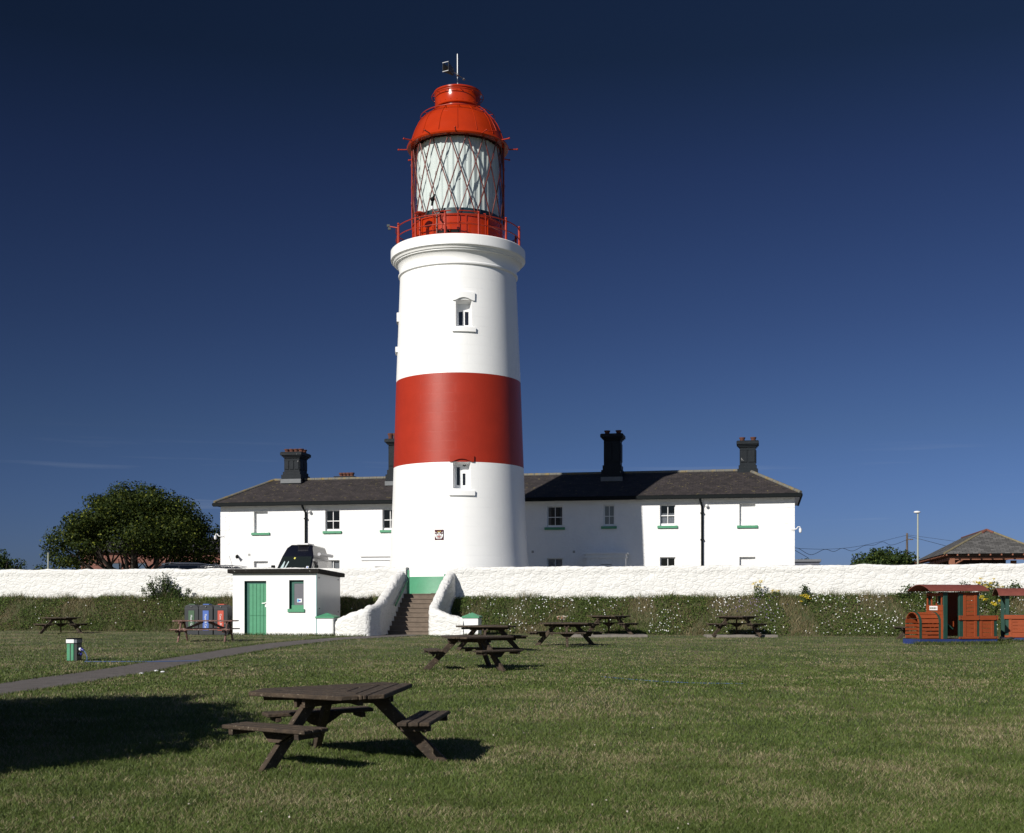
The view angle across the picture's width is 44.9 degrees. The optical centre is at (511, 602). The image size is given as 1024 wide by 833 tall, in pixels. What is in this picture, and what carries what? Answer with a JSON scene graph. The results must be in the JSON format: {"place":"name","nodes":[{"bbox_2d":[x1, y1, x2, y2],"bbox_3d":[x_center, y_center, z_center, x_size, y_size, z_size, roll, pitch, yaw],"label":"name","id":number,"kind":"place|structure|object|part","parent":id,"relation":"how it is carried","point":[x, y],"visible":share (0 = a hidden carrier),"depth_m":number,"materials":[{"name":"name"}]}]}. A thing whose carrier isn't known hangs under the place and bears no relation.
{"place":"outdoors","nodes":[
{"label":"outdoors","id":0,"kind":"place"},
{"bbox_2d":[47,553,48,568],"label":"lamp post","id":1,"kind":"object","parent":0,"point":[48,561],"visible":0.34,"depth_m":77.97,"materials":[{"name":"metal"}]},
{"bbox_2d":[81,538,219,569],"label":"brick building","id":2,"kind":"structure","parent":0,"point":[116,564],"depth_m":96.00,"materials":[{"name":"brick"}]},
{"bbox_2d":[112,563,120,568],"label":"window","id":3,"kind":"structure","parent":2,"relation":"in","point":[116,565],"depth_m":95.96,"materials":[{"name":"glass"}]},
{"bbox_2d":[138,563,145,568],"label":"window","id":4,"kind":"structure","parent":2,"relation":"in","point":[141,567],"depth_m":95.96,"materials":[{"name":"glass"}]},
{"bbox_2d":[0,634,430,694],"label":"path","id":5,"kind":"structure","parent":0,"point":[60,680],"depth_m":28.43,"materials":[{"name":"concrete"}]},
{"bbox_2d":[212,430,802,568],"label":"house","id":6,"kind":"structure","parent":0,"point":[611,513],"depth_m":66.95,"materials":[{"name":"white paint"}]},
{"bbox_2d":[251,533,269,534],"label":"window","id":7,"kind":"structure","parent":6,"relation":"in","point":[251,533],"depth_m":70.05,"materials":[{"name":"green paint"}]},
{"bbox_2d":[323,510,341,533],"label":"window","id":8,"kind":"structure","parent":6,"relation":"in","point":[332,516],"depth_m":69.44,"materials":[{"name":"glass"}]},
{"bbox_2d":[329,560,339,568],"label":"window","id":9,"kind":"structure","parent":6,"relation":"in","point":[335,563],"depth_m":69.42,"materials":[{"name":"white paint"}]},
{"bbox_2d":[380,509,391,532],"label":"window","id":10,"kind":"structure","parent":6,"relation":"in","point":[387,513],"depth_m":68.83,"materials":[{"name":"white paint"}]},
{"bbox_2d":[544,506,564,529],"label":"window","id":11,"kind":"structure","parent":6,"relation":"in","point":[555,513],"depth_m":66.93,"materials":[{"name":"glass"}]},
{"bbox_2d":[548,558,562,566],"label":"window","id":12,"kind":"structure","parent":6,"relation":"in","point":[555,562],"depth_m":66.94,"materials":[{"name":"glass"}]},
{"bbox_2d":[601,505,616,528],"bbox_3d":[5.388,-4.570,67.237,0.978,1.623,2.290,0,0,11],"label":"window","id":13,"kind":"structure","parent":6,"relation":"in","point":[608,509],"depth_m":66.34,"materials":[{"name":"white paint"}]},
{"bbox_2d":[657,505,677,527],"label":"window","id":14,"kind":"structure","parent":6,"relation":"in","point":[667,512],"depth_m":65.73,"materials":[{"name":"white paint"}]},
{"bbox_2d":[660,557,674,565],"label":"window","id":15,"kind":"structure","parent":6,"relation":"in","point":[664,561],"depth_m":65.76,"materials":[{"name":"glass"}]},
{"bbox_2d":[737,525,757,527],"bbox_3d":[12.305,-3.941,64.801,1.076,0.138,0.275,0,0,12],"label":"window sill","id":16,"kind":"structure","parent":6,"relation":"in","point":[738,526],"depth_m":64.66,"materials":[{"name":"green paint"}]},
{"bbox_2d":[0,631,1023,832],"bbox_3d":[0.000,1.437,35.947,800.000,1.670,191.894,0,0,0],"label":"lawn","id":17,"kind":"structure","parent":0,"point":[317,647],"depth_m":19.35,"materials":[{"name":"plant"}]},
{"bbox_2d":[33,617,87,633],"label":"picnic table","id":18,"kind":"object","parent":17,"relation":"on","point":[60,624],"visible":0.96,"depth_m":51.41,"materials":[{"name":"brown wood"}]},
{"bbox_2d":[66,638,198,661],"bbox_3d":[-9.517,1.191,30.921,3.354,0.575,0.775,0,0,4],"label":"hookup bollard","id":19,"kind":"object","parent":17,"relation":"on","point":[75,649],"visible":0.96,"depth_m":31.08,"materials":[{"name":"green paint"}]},
{"bbox_2d":[184,604,200,634],"bbox_3d":[-12.853,0.692,50.084,0.582,1.245,0.684,0,0,4],"label":"recycling bin","id":20,"kind":"object","parent":17,"relation":"on","point":[191,611],"visible":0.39,"depth_m":49.77,"materials":[{"name":"grey plastic"}]},
{"bbox_2d":[0,567,408,599],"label":"boundary wall","id":21,"kind":"structure","parent":17,"relation":"on","point":[357,582],"depth_m":55.41,"materials":[{"name":"white paint"}]},
{"bbox_2d":[169,620,239,641],"bbox_3d":[-10.720,1.030,43.400,2.160,0.795,1.820,0,0,-2],"label":"picnic table","id":22,"kind":"object","parent":17,"relation":"on","point":[222,628],"visible":0.96,"depth_m":43.05,"materials":[{"name":"brown wood"}]},
{"bbox_2d":[199,604,215,634],"bbox_3d":[-12.250,0.693,49.978,0.582,1.245,0.684,0,0,4],"label":"recycling bin","id":23,"kind":"object","parent":17,"relation":"on","point":[206,611],"visible":0.76,"depth_m":49.67,"materials":[{"name":"grey plastic"}]},
{"bbox_2d":[214,604,231,634],"bbox_3d":[-11.626,0.694,49.868,0.582,1.245,0.684,0,0,4],"label":"recycling bin","id":24,"kind":"object","parent":17,"relation":"on","point":[222,611],"visible":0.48,"depth_m":49.57,"materials":[{"name":"grey plastic"}]},
{"bbox_2d":[227,569,344,635],"bbox_3d":[-9.175,0.064,50.632,3.866,2.773,3.080,0,0,11],"label":"hut","id":25,"kind":"object","parent":17,"relation":"on","point":[279,601],"visible":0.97,"depth_m":49.31,"materials":[{"name":"white paint"}]},
{"bbox_2d":[250,584,265,634],"bbox_3d":[-10.145,0.299,49.518,0.767,2.055,0.134,0,0,11],"label":"door","id":26,"kind":"structure","parent":25,"relation":"in","point":[257,592],"depth_m":49.55,"materials":[{"name":"green paint"}]},
{"bbox_2d":[287,580,304,611],"bbox_3d":[-8.530,-0.239,49.147,0.710,1.272,0.225,0,0,11],"label":"window","id":27,"kind":"structure","parent":25,"relation":"in","point":[296,586],"depth_m":49.22,"materials":[{"name":"green paint"}]},
{"bbox_2d":[315,613,339,635],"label":"pier","id":28,"kind":"structure","parent":17,"relation":"on","point":[326,623],"depth_m":48.86,"materials":[{"name":"white paint"}]},
{"bbox_2d":[222,682,449,772],"bbox_3d":[-1.741,1.315,12.850,2.168,0.834,2.420,-1,1,7],"label":"picnic table","id":29,"kind":"object","parent":17,"relation":"on","point":[309,699],"visible":0.96,"depth_m":12.55,"materials":[{"name":"brown wood"}]},
{"bbox_2d":[335,571,405,635],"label":"wing wall","id":30,"kind":"structure","parent":17,"relation":"on","point":[376,618],"depth_m":49.01,"materials":[{"name":"white paint"}]},
{"bbox_2d":[388,570,445,634],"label":"stone steps","id":31,"kind":"structure","parent":17,"relation":"on","point":[411,617],"depth_m":51.37,"materials":[{"name":"stone"}]},
{"bbox_2d":[428,571,462,634],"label":"wing wall","id":32,"kind":"structure","parent":17,"relation":"on","point":[443,620],"depth_m":49.52,"materials":[{"name":"white paint"}]},
{"bbox_2d":[462,613,482,634],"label":"pier","id":33,"kind":"structure","parent":17,"relation":"on","point":[472,619],"depth_m":48.97,"materials":[{"name":"white paint"}]},
{"bbox_2d":[423,635,522,671],"bbox_3d":[-0.850,1.171,27.764,2.420,0.834,2.168,0,0,-40],"label":"picnic table","id":34,"kind":"object","parent":17,"relation":"on","point":[485,649],"visible":0.99,"depth_m":27.48,"materials":[{"name":"brown wood"}]},
{"bbox_2d":[456,625,527,649],"bbox_3d":[-0.698,1.097,36.320,2.168,0.834,2.420,0,0,-26],"label":"picnic table","id":35,"kind":"object","parent":17,"relation":"on","point":[486,628],"visible":0.59,"depth_m":36.24,"materials":[{"name":"brown wood"}]},
{"bbox_2d":[0,591,1023,637],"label":"grass bank","id":36,"kind":"structure","parent":17,"relation":"on","point":[732,613],"depth_m":49.74,"materials":[{"name":"plant"}]},
{"bbox_2d":[139,572,178,600],"bbox_3d":[-15.495,-0.640,54.879,2.029,1.432,0.625,0,0,0],"label":"shrub","id":37,"kind":"object","parent":36,"relation":"on","point":[164,586],"visible":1,"depth_m":54.87,"materials":[{"name":"green plant"}]},
{"bbox_2d":[173,587,190,602],"bbox_3d":[-14.542,-0.306,54.638,0.916,0.774,0.483,0,0,11],"label":"shrub","id":38,"kind":"object","parent":36,"relation":"on","point":[186,593],"visible":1,"depth_m":54.60,"materials":[{"name":"green plant"}]},
{"bbox_2d":[0,587,1014,601],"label":"wall foot grass","id":39,"kind":"structure","parent":36,"relation":"on","point":[488,596],"depth_m":51.54,"materials":[{"name":"green plant"}]},
{"bbox_2d":[0,592,1023,636],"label":"bank weeds","id":40,"kind":"object","parent":36,"relation":"on","point":[464,599],"visible":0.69,"depth_m":50.44,"materials":[{"name":"green plant"}]},
{"bbox_2d":[31,593,1022,632],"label":"bindweed flowers","id":41,"kind":"object","parent":36,"relation":"on","point":[707,608],"visible":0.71,"depth_m":49.14,"materials":[{"name":"white plant"}]},
{"bbox_2d":[556,615,566,621],"bbox_3d":[1.595,0.529,39.696,0.357,0.257,0.278,0,0,0],"label":"flower bunch","id":42,"kind":"object","parent":36,"relation":"on","point":[562,618],"visible":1,"depth_m":39.68,"materials":[{"name":"white plant"}]},
{"bbox_2d":[722,595,782,619],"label":"thistle flowers","id":43,"kind":"object","parent":36,"relation":"on","point":[750,607],"visible":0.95,"depth_m":49.24,"materials":[{"name":"white plant"}]},
{"bbox_2d":[751,580,763,596],"bbox_3d":[9.828,-0.526,49.632,0.485,0.752,0.346,0,0,14],"label":"yellow flower","id":44,"kind":"object","parent":36,"relation":"on","point":[756,594],"visible":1,"depth_m":49.58,"materials":[{"name":"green plant"}]},
{"bbox_2d":[770,589,779,597],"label":"yellow flower","id":45,"kind":"object","parent":36,"relation":"on","point":[773,591],"visible":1,"depth_m":49.45,"materials":[{"name":"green plant"}]},
{"bbox_2d":[798,583,811,597],"bbox_3d":[11.645,-0.352,49.370,0.534,0.824,0.467,0,0,0],"label":"bramble","id":46,"kind":"object","parent":36,"relation":"on","point":[804,590],"visible":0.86,"depth_m":49.31,"materials":[{"name":"green plant"}]},
{"bbox_2d":[800,594,810,605],"bbox_3d":[11.592,-0.085,48.908,0.547,0.485,0.412,0,0,0],"label":"yellow flower","id":47,"kind":"object","parent":36,"relation":"on","point":[805,600],"visible":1,"depth_m":48.87,"materials":[{"name":"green plant"}]},
{"bbox_2d":[894,584,935,599],"bbox_3d":[15.801,-0.365,48.483,1.636,0.732,0.581,0,0,0],"label":"bramble","id":48,"kind":"object","parent":36,"relation":"on","point":[903,594],"visible":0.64,"depth_m":48.43,"materials":[{"name":"green plant"}]},
{"bbox_2d":[979,595,985,610],"bbox_3d":[17.998,0.037,47.502,0.444,0.606,0.324,0,0,0],"label":"yellow flower","id":49,"kind":"object","parent":36,"relation":"on","point":[984,600],"visible":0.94,"depth_m":47.51,"materials":[{"name":"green plant"}]},
{"bbox_2d":[973,577,999,598],"bbox_3d":[18.392,-0.543,47.892,1.134,0.841,0.416,0,0,-4],"label":"yellow flower","id":50,"kind":"object","parent":36,"relation":"on","point":[988,585],"visible":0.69,"depth_m":47.86,"materials":[{"name":"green plant"}]},
{"bbox_2d":[990,602,996,614],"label":"yellow flower","id":51,"kind":"object","parent":36,"relation":"on","point":[992,610],"visible":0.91,"depth_m":47.21,"materials":[{"name":"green plant"}]},
{"bbox_2d":[998,580,1022,600],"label":"bramble","id":52,"kind":"object","parent":36,"relation":"on","point":[1012,586],"visible":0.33,"depth_m":47.73,"materials":[{"name":"green plant"}]},
{"bbox_2d":[0,632,1023,695],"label":"verge grass","id":53,"kind":"structure","parent":17,"relation":"on","point":[1003,641],"depth_m":40.15,"materials":[{"name":"green plant"}]},
{"bbox_2d":[73,673,964,827],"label":"clover flowers","id":54,"kind":"object","parent":17,"relation":"on","point":[493,735],"visible":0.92,"depth_m":10.07,"materials":[{"name":"white plant"}]},
{"bbox_2d":[528,622,603,647],"bbox_3d":[1.760,1.068,39.623,2.168,0.834,2.420,0,0,-30],"label":"picnic table","id":55,"kind":"object","parent":17,"relation":"on","point":[566,634],"visible":0.98,"depth_m":39.59,"materials":[{"name":"brown wood"}]},
{"bbox_2d":[571,634,647,636],"bbox_3d":[3.726,1.312,47.975,2.900,0.140,1.650,0,0,0],"label":"concrete pad","id":56,"kind":"object","parent":17,"relation":"on","point":[616,635],"visible":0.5,"depth_m":47.15,"materials":[{"name":"grey concrete"}]},
{"bbox_2d":[587,615,638,634],"bbox_3d":[3.801,0.917,48.075,2.059,0.792,2.299,0,0,34],"label":"picnic table","id":57,"kind":"object","parent":17,"relation":"on","point":[620,622],"visible":0.94,"depth_m":47.83,"materials":[{"name":"brown wood"}]},
{"bbox_2d":[446,563,1023,600],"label":"boundary wall","id":58,"kind":"structure","parent":17,"relation":"on","point":[612,581],"depth_m":50.34,"materials":[{"name":"white paint"}]},
{"bbox_2d":[706,616,766,636],"bbox_3d":[8.610,0.924,47.272,2.059,0.792,2.299,0,0,40],"label":"picnic table","id":59,"kind":"object","parent":17,"relation":"on","point":[754,626],"visible":0.99,"depth_m":46.99,"materials":[{"name":"brown wood"}]},
{"bbox_2d":[703,634,777,637],"bbox_3d":[8.747,1.312,47.450,2.700,0.140,0.900,0,0,0],"label":"concrete pad","id":60,"kind":"object","parent":17,"relation":"on","point":[739,635],"visible":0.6,"depth_m":47.00,"materials":[{"name":"grey concrete"}]},
{"bbox_2d":[893,618,949,638],"bbox_3d":[15.173,1.019,45.340,2.420,0.834,2.168,0,0,30],"label":"picnic table","id":61,"kind":"object","parent":17,"relation":"on","point":[902,634],"visible":0.15,"depth_m":45.27,"materials":[{"name":"brown wood"}]},
{"bbox_2d":[903,584,997,643],"bbox_3d":[14.691,0.423,41.553,2.975,2.025,1.250,0,0,-15],"label":"play train","id":62,"kind":"object","parent":17,"relation":"on","point":[955,613],"visible":0.99,"depth_m":41.23,"materials":[{"name":"red wood"}]},
{"bbox_3d":[14.120,0.456,41.405,0.040,1.520,0.920,0,0,-15],"label":"window frame","id":63,"kind":"part","parent":62,"relation":"part of","materials":[{"name":"wood"}]},
{"bbox_2d":[1000,637,1014,640],"bbox_3d":[17.362,1.275,43.275,0.642,0.202,0.341,0,0,0],"label":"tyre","id":64,"kind":"object","parent":17,"relation":"on","point":[1008,638],"visible":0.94,"depth_m":43.13,"materials":[{"name":"black rubber"}]},
{"bbox_2d":[992,588,1023,641],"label":"play carriage","id":65,"kind":"object","parent":17,"relation":"on","point":[1012,625],"visible":0.98,"depth_m":43.17,"materials":[{"name":"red wood"}]},
{"bbox_2d":[0,0,1023,569],"label":"sky","id":66,"kind":"structure","parent":0,"point":[796,227],"materials":[{"name":"blue"}]},
{"bbox_2d":[795,559,820,564],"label":"flat roof shed","id":67,"kind":"structure","parent":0,"point":[807,561],"depth_m":77.93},
{"label":"upper ground","id":68,"kind":"structure","parent":0,"visible":0},
{"bbox_2d":[0,549,27,569],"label":"tree","id":69,"kind":"object","parent":68,"relation":"on","point":[4,560],"visible":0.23,"depth_m":99.91,"materials":[{"name":"green plant"}]},
{"bbox_2d":[33,564,57,569],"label":"tree","id":70,"kind":"object","parent":68,"relation":"on","point":[44,567],"visible":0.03,"depth_m":103.74,"materials":[{"name":"green plant"}]},
{"bbox_2d":[39,479,220,569],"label":"tree","id":71,"kind":"object","parent":68,"relation":"on","point":[154,524],"visible":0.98,"depth_m":78.81,"materials":[{"name":"green plant"}]},
{"bbox_2d":[157,562,209,568],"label":"parked car","id":72,"kind":"object","parent":68,"relation":"on","point":[186,565],"visible":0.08,"depth_m":73.14,"materials":[{"name":"black paint"}]},
{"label":"window","id":73,"kind":"part","parent":72,"relation":"part of","materials":[{"name":"black glass"}]},
{"bbox_2d":[199,556,245,568],"bbox_3d":[-14.272,-1.369,64.000,4.738,2.039,1.838,0,0,8],"label":"parked car","id":74,"kind":"object","parent":68,"relation":"on","point":[230,567],"visible":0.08,"depth_m":63.46,"materials":[{"name":"black paint"}]},
{"bbox_2d":[271,543,332,567],"bbox_3d":[-10.732,-1.670,63.535,2.400,2.640,5.210,0,0,5],"label":"camper van","id":75,"kind":"object","parent":68,"relation":"on","point":[303,555],"visible":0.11,"depth_m":62.73,"materials":[{"name":"black paint"}]},
{"bbox_3d":[-9.693,-1.910,64.177,0.014,0.480,3.050,0,0,5],"label":"side window","id":76,"kind":"part","parent":75,"relation":"part of","materials":[{"name":"white glass"}]},
{"bbox_2d":[387,54,528,593],"bbox_3d":[-2.520,-13.055,58.250,6.826,25.395,6.826,0,0,0],"label":"lighthouse","id":77,"kind":"object","parent":68,"relation":"on","point":[457,261],"visible":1,"depth_m":55.89,"materials":[{"name":"white paint"}]},
{"bbox_2d":[395,313,398,355],"bbox_3d":[-5.352,-12.561,58.101,0.237,1.840,0.926,0,0,-3],"label":"window","id":78,"kind":"structure","parent":77,"relation":"in","point":[396,348],"depth_m":57.71,"materials":[{"name":"white paint"}]},
{"bbox_2d":[449,455,474,495],"bbox_3d":[-2.224,-5.640,55.374,1.158,1.782,0.624,0,0,0],"label":"window","id":79,"kind":"structure","parent":77,"relation":"in","point":[461,470],"depth_m":55.50,"materials":[{"name":"white paint"}]},
{"bbox_2d":[452,292,475,331],"bbox_3d":[-2.144,-12.988,55.651,1.057,1.777,0.653,0,0,0],"label":"window","id":80,"kind":"structure","parent":77,"relation":"in","point":[463,307],"depth_m":55.70,"materials":[{"name":"white paint"}]},
{"bbox_2d":[850,546,922,564],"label":"shrub","id":81,"kind":"object","parent":68,"relation":"on","point":[884,557],"visible":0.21,"depth_m":83.10,"materials":[{"name":"green plant"}]},
{"bbox_2d":[906,533,912,556],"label":"utility pole","id":82,"kind":"object","parent":68,"relation":"on","point":[907,539],"visible":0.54,"depth_m":91.95,"materials":[{"name":"brown wood"}]},
{"bbox_2d":[798,541,902,554],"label":"wire","id":83,"kind":"object","parent":82,"relation":"attached to","point":[838,549],"visible":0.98,"depth_m":78.79,"materials":[{"name":"black"}]},
{"bbox_2d":[914,511,919,563],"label":"lamp post","id":84,"kind":"object","parent":68,"relation":"on","point":[917,512],"visible":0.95,"depth_m":65.97,"materials":[{"name":"metal"}]},
{"bbox_2d":[914,529,1023,564],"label":"open shelter","id":85,"kind":"object","parent":68,"relation":"on","point":[986,546],"visible":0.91,"depth_m":62.69,"materials":[{"name":"grey tile"}]}
]}

